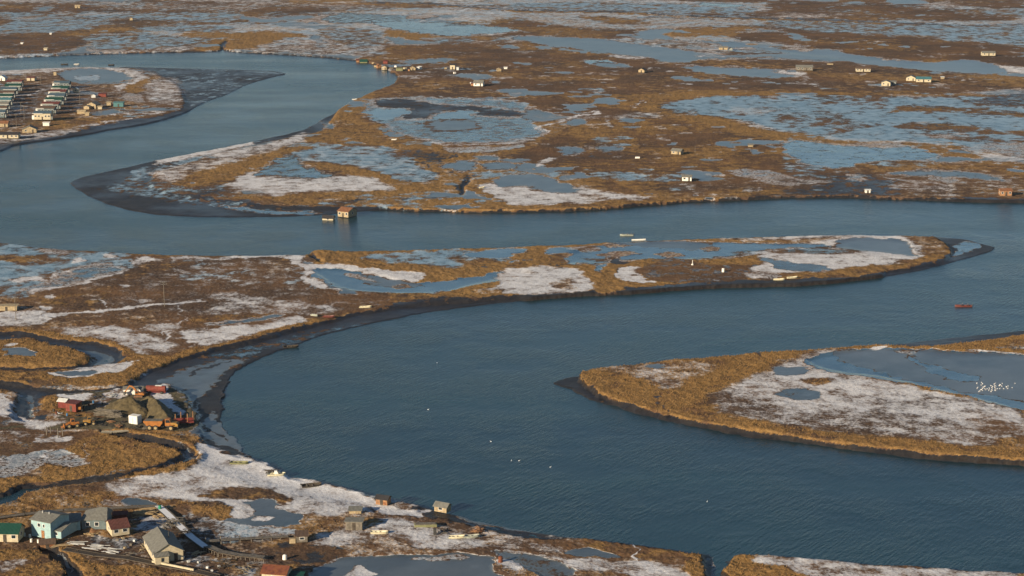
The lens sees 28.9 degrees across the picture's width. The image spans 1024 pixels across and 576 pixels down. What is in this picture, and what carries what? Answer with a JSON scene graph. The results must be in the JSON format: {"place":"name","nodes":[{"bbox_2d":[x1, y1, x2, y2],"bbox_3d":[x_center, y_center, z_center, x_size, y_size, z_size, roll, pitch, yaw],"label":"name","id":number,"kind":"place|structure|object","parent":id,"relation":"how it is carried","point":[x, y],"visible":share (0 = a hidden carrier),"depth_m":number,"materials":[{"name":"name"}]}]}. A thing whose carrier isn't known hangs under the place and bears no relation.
{"place":"outdoors","nodes":[
{"label":"outdoors","id":0,"kind":"place"},
{"bbox_2d":[0,0,1023,575],"bbox_3d":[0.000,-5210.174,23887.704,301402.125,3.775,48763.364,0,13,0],"label":"ground","id":1,"kind":"structure","parent":0,"point":[570,108],"depth_m":999.32,"materials":[{"name":"brown plant"}]},
{"bbox_2d":[0,110,6,117],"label":"house","id":2,"kind":"structure","parent":1,"relation":"on","point":[3,113],"depth_m":1300.69,"materials":[{"name":"white"}]},
{"bbox_2d":[0,75,7,80],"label":"house","id":3,"kind":"structure","parent":1,"relation":"on","point":[3,78],"depth_m":1504.42,"materials":[{"name":"white paint"}]},
{"bbox_2d":[0,106,8,113],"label":"house","id":4,"kind":"structure","parent":1,"relation":"on","point":[4,108],"depth_m":1321.95,"materials":[{"name":"metal"}]},
{"bbox_2d":[0,121,9,126],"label":"house","id":5,"kind":"structure","parent":1,"relation":"on","point":[4,123],"depth_m":1263.31,"materials":[{"name":"beige wood"}]},
{"bbox_2d":[0,102,10,108],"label":"house","id":6,"kind":"structure","parent":1,"relation":"on","point":[4,103],"depth_m":1341.90,"materials":[{"name":"metal"}]},
{"bbox_2d":[0,97,12,104],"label":"house","id":7,"kind":"structure","parent":1,"relation":"on","point":[6,100],"depth_m":1362.98,"materials":[{"name":"metal"}]},
{"bbox_2d":[0,94,13,100],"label":"house","id":8,"kind":"structure","parent":1,"relation":"on","point":[6,95],"depth_m":1383.08,"materials":[{"name":"metal"}]},
{"bbox_2d":[0,90,15,97],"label":"house","id":9,"kind":"structure","parent":1,"relation":"on","point":[8,92],"depth_m":1402.59,"materials":[{"name":"metal"}]},
{"bbox_2d":[0,87,17,93],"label":"house","id":10,"kind":"structure","parent":1,"relation":"on","point":[10,88],"depth_m":1421.54,"materials":[{"name":"metal"}]},
{"bbox_2d":[0,304,18,310],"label":"cabin","id":11,"kind":"object","parent":1,"relation":"on","point":[7,307],"visible":1,"depth_m":770.68,"materials":[{"name":"beige wood"}]},
{"bbox_2d":[0,132,20,137],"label":"house","id":12,"kind":"structure","parent":1,"relation":"on","point":[10,135],"depth_m":1215.56,"materials":[{"name":"beige"}]},
{"bbox_2d":[0,523,25,542],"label":"house","id":13,"kind":"structure","parent":1,"relation":"on","point":[12,532],"depth_m":516.08,"materials":[{"name":"beige"}]},
{"bbox_2d":[4,84,22,90],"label":"house","id":14,"kind":"structure","parent":1,"relation":"on","point":[19,86],"depth_m":1441.01,"materials":[{"name":"metal"}]},
{"bbox_2d":[6,80,23,85],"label":"house","id":15,"kind":"structure","parent":1,"relation":"on","point":[14,81],"depth_m":1465.20,"materials":[{"name":"metal"}]},
{"bbox_2d":[22,125,37,132],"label":"house","id":16,"kind":"structure","parent":1,"relation":"on","point":[30,129],"depth_m":1238.33,"materials":[{"name":"beige wood"}]},
{"bbox_2d":[26,76,36,80],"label":"house","id":17,"kind":"structure","parent":1,"relation":"on","point":[29,78],"depth_m":1504.52,"materials":[{"name":"beige"}]},
{"bbox_2d":[32,111,52,120],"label":"house","id":18,"kind":"structure","parent":1,"relation":"on","point":[42,115],"depth_m":1290.69,"materials":[{"name":"beige"}]},
{"bbox_2d":[36,106,56,114],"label":"house","id":19,"kind":"structure","parent":1,"relation":"on","point":[46,108],"depth_m":1321.20,"materials":[{"name":"metal"}]},
{"bbox_2d":[39,538,55,548],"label":"shed","id":20,"kind":"structure","parent":1,"relation":"on","point":[46,543],"depth_m":514.87,"materials":[{"name":"orange"}]},
{"bbox_2d":[40,101,60,109],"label":"house","id":21,"kind":"structure","parent":1,"relation":"on","point":[52,103],"depth_m":1342.73,"materials":[{"name":"metal"}]},
{"bbox_2d":[44,97,64,105],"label":"house","id":22,"kind":"structure","parent":1,"relation":"on","point":[61,99],"depth_m":1365.79,"materials":[{"name":"metal"}]},
{"bbox_2d":[47,93,66,99],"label":"house","id":23,"kind":"structure","parent":1,"relation":"on","point":[57,95],"depth_m":1387.59,"materials":[{"name":"grey metal"}]},
{"bbox_2d":[48,89,67,95],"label":"house","id":24,"kind":"structure","parent":1,"relation":"on","point":[58,91],"depth_m":1409.45,"materials":[{"name":"metal"}]},
{"bbox_2d":[51,86,69,92],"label":"house","id":25,"kind":"structure","parent":1,"relation":"on","point":[62,87],"depth_m":1429.38,"materials":[{"name":"metal"}]},
{"bbox_2d":[52,81,70,86],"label":"house","id":26,"kind":"structure","parent":1,"relation":"on","point":[61,83],"depth_m":1458.89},
{"bbox_2d":[50,542,72,547],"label":"plank pile","id":27,"kind":"object","parent":1,"relation":"on","point":[66,544],"visible":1,"depth_m":513.91,"materials":[{"name":"brown wood"}]},
{"bbox_2d":[56,398,69,407],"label":"shed","id":28,"kind":"structure","parent":1,"relation":"on","point":[61,402],"depth_m":637.88,"materials":[{"name":"red paint"}]},
{"bbox_2d":[61,418,78,428],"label":"wheel loader","id":29,"kind":"object","parent":1,"relation":"on","point":[73,422],"visible":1,"depth_m":616.83,"materials":[{"name":"orange metal"}]},
{"bbox_2d":[29,507,112,539],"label":"hall","id":30,"kind":"structure","parent":1,"relation":"on","point":[51,524],"depth_m":521.63,"materials":[{"name":"white"}]},
{"bbox_2d":[65,399,82,411],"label":"shed","id":31,"kind":"structure","parent":1,"relation":"on","point":[72,405],"depth_m":633.76,"materials":[{"name":"red paint"}]},
{"bbox_2d":[73,87,79,92],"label":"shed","id":32,"kind":"structure","parent":1,"relation":"on","point":[75,89],"depth_m":1435.95,"materials":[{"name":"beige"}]},
{"bbox_2d":[67,541,87,544],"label":"frame scrap","id":33,"kind":"object","parent":1,"relation":"on","point":[74,542],"visible":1,"depth_m":516.18,"materials":[{"name":"grey wood"}]},
{"bbox_2d":[0,505,157,518],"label":"boardwalk","id":34,"kind":"structure","parent":1,"relation":"on","point":[71,509],"depth_m":541.13,"materials":[{"name":"brown wood"}]},
{"bbox_2d":[77,402,84,411],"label":"wheel loader","id":35,"kind":"object","parent":1,"relation":"on","point":[81,407],"visible":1,"depth_m":634.15,"materials":[{"name":"metal"}]},
{"bbox_2d":[77,110,86,113],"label":"shed","id":36,"kind":"structure","parent":1,"relation":"on","point":[80,111],"depth_m":1325.34,"materials":[{"name":"beige wood"}]},
{"bbox_2d":[83,105,91,108],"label":"shed","id":37,"kind":"structure","parent":1,"relation":"on","point":[88,107],"depth_m":1347.37,"materials":[{"name":"beige wood"}]},
{"bbox_2d":[83,416,95,425],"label":"wheel loader","id":38,"kind":"object","parent":1,"relation":"on","point":[88,420],"visible":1,"depth_m":619.09,"materials":[{"name":"metal"}]},
{"bbox_2d":[82,527,99,532],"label":"brown mound","id":39,"kind":"object","parent":1,"relation":"on","point":[89,530],"visible":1,"depth_m":524.96,"materials":[{"name":"brown soil"}]},
{"bbox_2d":[86,101,100,108],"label":"house","id":40,"kind":"structure","parent":1,"relation":"on","point":[94,104],"depth_m":1350.40,"materials":[{"name":"beige wood"}]},
{"bbox_2d":[88,394,101,398],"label":"scrap pile","id":41,"kind":"object","parent":1,"relation":"on","point":[98,395],"visible":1,"depth_m":649.74,"materials":[{"name":"brown metal"}]},
{"bbox_2d":[82,544,109,549],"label":"frame scrap","id":42,"kind":"object","parent":1,"relation":"on","point":[99,546],"visible":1,"depth_m":512.81,"materials":[{"name":"grey wood"}]},
{"bbox_2d":[98,93,106,96],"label":"shed","id":43,"kind":"structure","parent":1,"relation":"on","point":[102,94],"depth_m":1410.99,"materials":[{"name":"red paint"}]},
{"bbox_2d":[93,408,120,416],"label":"timber pile","id":44,"kind":"object","parent":1,"relation":"on","point":[101,412],"visible":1,"depth_m":628.79,"materials":[{"name":"brown wood"}]},
{"bbox_2d":[101,547,120,553],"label":"frame scrap","id":45,"kind":"object","parent":1,"relation":"on","point":[108,550],"visible":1,"depth_m":509.64,"materials":[{"name":"grey wood"}]},
{"bbox_2d":[107,412,122,417],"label":"pipe pile","id":46,"kind":"object","parent":1,"relation":"on","point":[117,415],"visible":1,"depth_m":627.36,"materials":[{"name":"brown metal"}]},
{"bbox_2d":[101,430,129,433],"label":"bridge","id":47,"kind":"structure","parent":1,"relation":"on","point":[115,431],"depth_m":612.86,"materials":[{"name":"beige"}]},
{"bbox_2d":[105,517,130,537],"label":"house","id":48,"kind":"structure","parent":1,"relation":"on","point":[118,527],"depth_m":521.10,"materials":[{"name":"beige wood"}]},
{"bbox_2d":[113,101,124,106],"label":"shed","id":49,"kind":"structure","parent":1,"relation":"on","point":[118,103],"depth_m":1360.14,"materials":[{"name":"teal"}]},
{"bbox_2d":[112,510,127,518],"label":"shed","id":50,"kind":"structure","parent":1,"relation":"on","point":[119,514],"depth_m":534.05,"materials":[{"name":"black paint"}]},
{"bbox_2d":[104,397,147,416],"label":"gravel mound","id":51,"kind":"object","parent":1,"relation":"on","point":[128,406],"visible":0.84,"depth_m":632.70,"materials":[{"name":"beige gravel"}]},
{"bbox_2d":[122,386,143,394],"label":"shed","id":52,"kind":"structure","parent":1,"relation":"on","point":[130,391],"depth_m":653.38,"materials":[{"name":"white paint"}]},
{"bbox_2d":[123,385,144,397],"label":"excavator","id":53,"kind":"object","parent":1,"relation":"on","point":[140,394],"visible":1,"depth_m":650.57,"materials":[{"name":"metal"}]},
{"bbox_2d":[129,414,141,424],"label":"container","id":54,"kind":"object","parent":1,"relation":"on","point":[135,419],"visible":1,"depth_m":620.49,"materials":[{"name":"white metal"}]},
{"bbox_2d":[129,416,132,423],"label":"door","id":55,"kind":"structure","parent":54,"relation":"in","point":[130,417],"depth_m":620.56,"materials":[{"name":"white paint"}]},
{"bbox_2d":[62,547,220,575],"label":"boardwalk","id":56,"kind":"structure","parent":1,"relation":"on","point":[132,558],"depth_m":504.00,"materials":[{"name":"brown wood"}]},
{"bbox_2d":[132,507,156,517],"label":"lumber pile","id":57,"kind":"object","parent":1,"relation":"on","point":[150,511],"visible":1,"depth_m":538.15,"materials":[{"name":"brown wood"}]},
{"bbox_2d":[146,385,165,393],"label":"tank trailer","id":58,"kind":"object","parent":1,"relation":"on","point":[160,389],"visible":1,"depth_m":654.21,"materials":[{"name":"red paint"}]},
{"bbox_2d":[143,418,179,430],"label":"dump truck","id":59,"kind":"object","parent":1,"relation":"on","point":[156,424],"visible":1,"depth_m":614.35,"materials":[{"name":"metal"}]},
{"bbox_2d":[142,526,184,564],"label":"house","id":60,"kind":"structure","parent":1,"relation":"on","point":[162,545],"depth_m":503.46,"materials":[{"name":"beige wood"}]},
{"bbox_2d":[141,396,192,426],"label":"gravel ridge","id":61,"kind":"structure","parent":1,"relation":"on","point":[157,408],"depth_m":629.23,"materials":[{"name":"beige gravel"}]},
{"bbox_2d":[152,560,193,570],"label":"retaining beam","id":62,"kind":"structure","parent":1,"relation":"on","point":[182,567],"depth_m":497.83,"materials":[{"name":"beige wood"}]},
{"bbox_2d":[156,517,190,529],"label":"scrap pile","id":63,"kind":"object","parent":1,"relation":"on","point":[182,519],"visible":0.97,"depth_m":528.90,"materials":[{"name":"grey metal"}]},
{"bbox_2d":[153,504,208,548],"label":"boardwalk","id":64,"kind":"structure","parent":1,"relation":"on","point":[165,512],"depth_m":526.23,"materials":[{"name":"grey wood"}]},
{"bbox_2d":[174,411,193,424],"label":"flatbed trailer","id":65,"kind":"object","parent":1,"relation":"on","point":[189,420],"visible":0.98,"depth_m":620.35,"materials":[{"name":"red paint"}]},
{"bbox_2d":[171,528,196,535],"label":"scrap pile","id":66,"kind":"object","parent":1,"relation":"on","point":[180,531],"visible":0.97,"depth_m":522.06,"materials":[{"name":"grey metal"}]},
{"bbox_2d":[191,550,205,555],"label":"scrap pile","id":67,"kind":"object","parent":1,"relation":"on","point":[193,553],"visible":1,"depth_m":508.21,"materials":[{"name":"beige wood"}]},
{"bbox_2d":[217,558,232,568],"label":"scrap pile","id":68,"kind":"object","parent":1,"relation":"on","point":[223,561],"visible":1,"depth_m":500.57,"materials":[{"name":"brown wood"}]},
{"bbox_2d":[203,545,266,562],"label":"boardwalk","id":69,"kind":"structure","parent":1,"relation":"on","point":[218,551],"depth_m":506.18,"materials":[{"name":"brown wood"}]},
{"bbox_2d":[229,460,247,463],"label":"boat","id":70,"kind":"object","parent":1,"relation":"on","point":[238,462],"visible":1,"depth_m":584.04,"materials":[{"name":"green paint"}]},
{"bbox_2d":[238,566,250,573],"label":"scrap pile","id":71,"kind":"object","parent":1,"relation":"on","point":[244,569],"visible":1,"depth_m":496.34,"materials":[{"name":"grey metal"}]},
{"bbox_2d":[205,534,289,543],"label":"boardwalk","id":72,"kind":"structure","parent":1,"relation":"on","point":[245,538],"depth_m":517.36,"materials":[{"name":"brown wood"}]},
{"bbox_2d":[264,468,279,473],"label":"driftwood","id":73,"kind":"object","parent":1,"relation":"on","point":[269,471],"visible":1,"depth_m":575.96,"materials":[{"name":"grey wood"}]},
{"bbox_2d":[266,470,285,475],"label":"boat","id":74,"kind":"object","parent":1,"relation":"on","point":[276,473],"visible":1,"depth_m":572.36,"materials":[{"name":"white wood"}]},
{"bbox_2d":[260,564,293,575],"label":"house","id":75,"kind":"structure","parent":1,"relation":"on","point":[274,570],"depth_m":487.50,"materials":[{"name":"red"}]},
{"bbox_2d":[289,538,295,543],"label":"storage box","id":76,"kind":"object","parent":1,"relation":"on","point":[292,540],"visible":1,"depth_m":515.58,"materials":[{"name":"beige wood"}]},
{"bbox_2d":[288,570,304,575],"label":"shed","id":77,"kind":"structure","parent":1,"relation":"on","point":[297,573],"depth_m":488.90,"materials":[{"name":"teal"}]},
{"bbox_2d":[295,530,308,542],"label":"shed","id":78,"kind":"structure","parent":1,"relation":"on","point":[301,536],"depth_m":516.12,"materials":[{"name":"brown wood"}]},
{"bbox_2d":[300,482,321,487],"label":"boat","id":79,"kind":"object","parent":1,"relation":"on","point":[309,485],"visible":1,"depth_m":563.36,"materials":[{"name":"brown wood"}]},
{"bbox_2d":[337,206,357,217],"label":"cabin","id":80,"kind":"object","parent":1,"relation":"on","point":[348,212],"visible":1,"depth_m":969.96,"materials":[{"name":"beige wood"}]},
{"bbox_2d":[344,517,364,529],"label":"shed","id":81,"kind":"structure","parent":1,"relation":"on","point":[354,523],"depth_m":525.58,"materials":[{"name":"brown wood"}]},
{"bbox_2d":[348,506,362,513],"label":"shed","id":82,"kind":"structure","parent":1,"relation":"on","point":[354,509],"depth_m":538.86,"materials":[{"name":"beige wood"}]},
{"bbox_2d":[359,59,367,62],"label":"cabin","id":83,"kind":"object","parent":1,"relation":"on","point":[363,61],"visible":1,"depth_m":1639.96,"materials":[{"name":"green paint"}]},
{"bbox_2d":[370,530,387,533],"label":"boat","id":84,"kind":"object","parent":1,"relation":"on","point":[379,532],"visible":1,"depth_m":522.85,"materials":[{"name":"beige wood"}]},
{"bbox_2d":[374,494,391,505],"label":"cabin","id":85,"kind":"object","parent":1,"relation":"on","point":[383,499],"visible":1,"depth_m":546.96,"materials":[{"name":"orange"}]},
{"bbox_2d":[414,522,436,526],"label":"barge","id":86,"kind":"object","parent":1,"relation":"on","point":[425,524],"visible":1,"depth_m":528.43,"materials":[{"name":"green paint"}]},
{"bbox_2d":[433,501,451,512],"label":"cabin","id":87,"kind":"object","parent":1,"relation":"on","point":[442,507],"visible":1,"depth_m":542.99,"materials":[{"name":"beige wood"}]},
{"bbox_2d":[437,527,447,533],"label":"driftwood","id":88,"kind":"object","parent":1,"relation":"on","point":[444,529],"visible":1,"depth_m":524.38,"materials":[{"name":"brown wood"}]},
{"bbox_2d":[450,64,455,69],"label":"cabin","id":89,"kind":"object","parent":1,"relation":"on","point":[452,66],"visible":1,"depth_m":1579.91,"materials":[{"name":"beige"}]},
{"bbox_2d":[449,535,464,538],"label":"boat","id":90,"kind":"object","parent":1,"relation":"on","point":[455,536],"visible":1,"depth_m":519.51,"materials":[{"name":"beige wood"}]},
{"bbox_2d":[464,534,479,537],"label":"boat","id":91,"kind":"object","parent":1,"relation":"on","point":[472,536],"visible":1,"depth_m":520.04,"materials":[{"name":"white wood"}]},
{"bbox_2d":[472,526,484,532],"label":"wreck","id":92,"kind":"object","parent":1,"relation":"on","point":[477,529],"visible":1,"depth_m":524.73,"materials":[{"name":"orange"}]},
{"bbox_2d":[473,80,484,85],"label":"cabin","id":93,"kind":"object","parent":1,"relation":"on","point":[478,82],"visible":1,"depth_m":1473.55,"materials":[{"name":"white paint"}]},
{"bbox_2d":[498,556,502,562],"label":"drum","id":94,"kind":"object","parent":1,"relation":"on","point":[500,559],"visible":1,"depth_m":502.34,"materials":[{"name":"orange metal"}]},
{"bbox_2d":[638,68,646,72],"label":"cabin","id":95,"kind":"object","parent":1,"relation":"on","point":[642,70],"visible":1,"depth_m":1558.39,"materials":[{"name":"beige wood"}]},
{"bbox_2d":[671,148,684,154],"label":"cabin","id":96,"kind":"object","parent":1,"relation":"on","point":[678,151],"visible":1,"depth_m":1153.24,"materials":[{"name":"beige wood"}]},
{"bbox_2d":[681,175,692,181],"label":"cabin","id":97,"kind":"object","parent":1,"relation":"on","point":[686,177],"visible":1,"depth_m":1062.08,"materials":[{"name":"white paint"}]},
{"bbox_2d":[719,46,727,49],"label":"cabin","id":98,"kind":"object","parent":1,"relation":"on","point":[723,47],"visible":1,"depth_m":1729.32,"materials":[{"name":"beige wood"}]},
{"bbox_2d":[796,65,812,70],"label":"cabin","id":99,"kind":"object","parent":1,"relation":"on","point":[804,67],"visible":1,"depth_m":1571.21,"materials":[{"name":"grey wood"}]},
{"bbox_2d":[855,66,870,71],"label":"cabin","id":100,"kind":"object","parent":1,"relation":"on","point":[863,68],"visible":1,"depth_m":1562.56,"materials":[{"name":"beige"}]},
{"bbox_2d":[881,80,890,85],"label":"cabin","id":101,"kind":"object","parent":1,"relation":"on","point":[886,83],"visible":1,"depth_m":1473.21,"materials":[{"name":"beige wood"}]},
{"bbox_2d":[906,75,915,80],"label":"cabin","id":102,"kind":"object","parent":1,"relation":"on","point":[911,78],"visible":1,"depth_m":1504.43,"materials":[{"name":"beige wood"}]},
{"bbox_2d":[916,76,931,82],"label":"cabin","id":103,"kind":"object","parent":1,"relation":"on","point":[923,79],"visible":1,"depth_m":1496.86,"materials":[{"name":"beige"}]},
{"bbox_2d":[981,51,995,55],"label":"cabin","id":104,"kind":"object","parent":1,"relation":"on","point":[987,53],"visible":1,"depth_m":1678.01,"materials":[{"name":"beige"}]},
{"bbox_2d":[998,188,1012,195],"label":"cabin","id":105,"kind":"object","parent":1,"relation":"on","point":[1005,192],"visible":1,"depth_m":1018.23,"materials":[{"name":"orange"}]},
{"bbox_2d":[0,50,1023,575],"bbox_3d":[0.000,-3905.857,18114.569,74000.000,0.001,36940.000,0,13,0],"label":"river","id":106,"kind":"structure","parent":0,"point":[462,410],"depth_m":711.59,"materials":[{"name":"liquid"}]},
{"bbox_2d":[282,345,298,347],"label":"boat","id":107,"kind":"object","parent":106,"relation":"on","point":[289,346],"visible":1,"depth_m":721.21,"materials":[{"name":"grey wood"}]},
{"bbox_2d":[321,215,335,219],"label":"boat","id":108,"kind":"object","parent":106,"relation":"in","point":[328,217],"visible":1,"depth_m":963.19,"materials":[{"name":"beige"}]},
{"bbox_2d":[955,304,972,306],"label":"boat","id":109,"kind":"object","parent":106,"relation":"on","point":[963,305],"visible":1,"depth_m":784.08,"materials":[{"name":"brown wood"}]}
]}

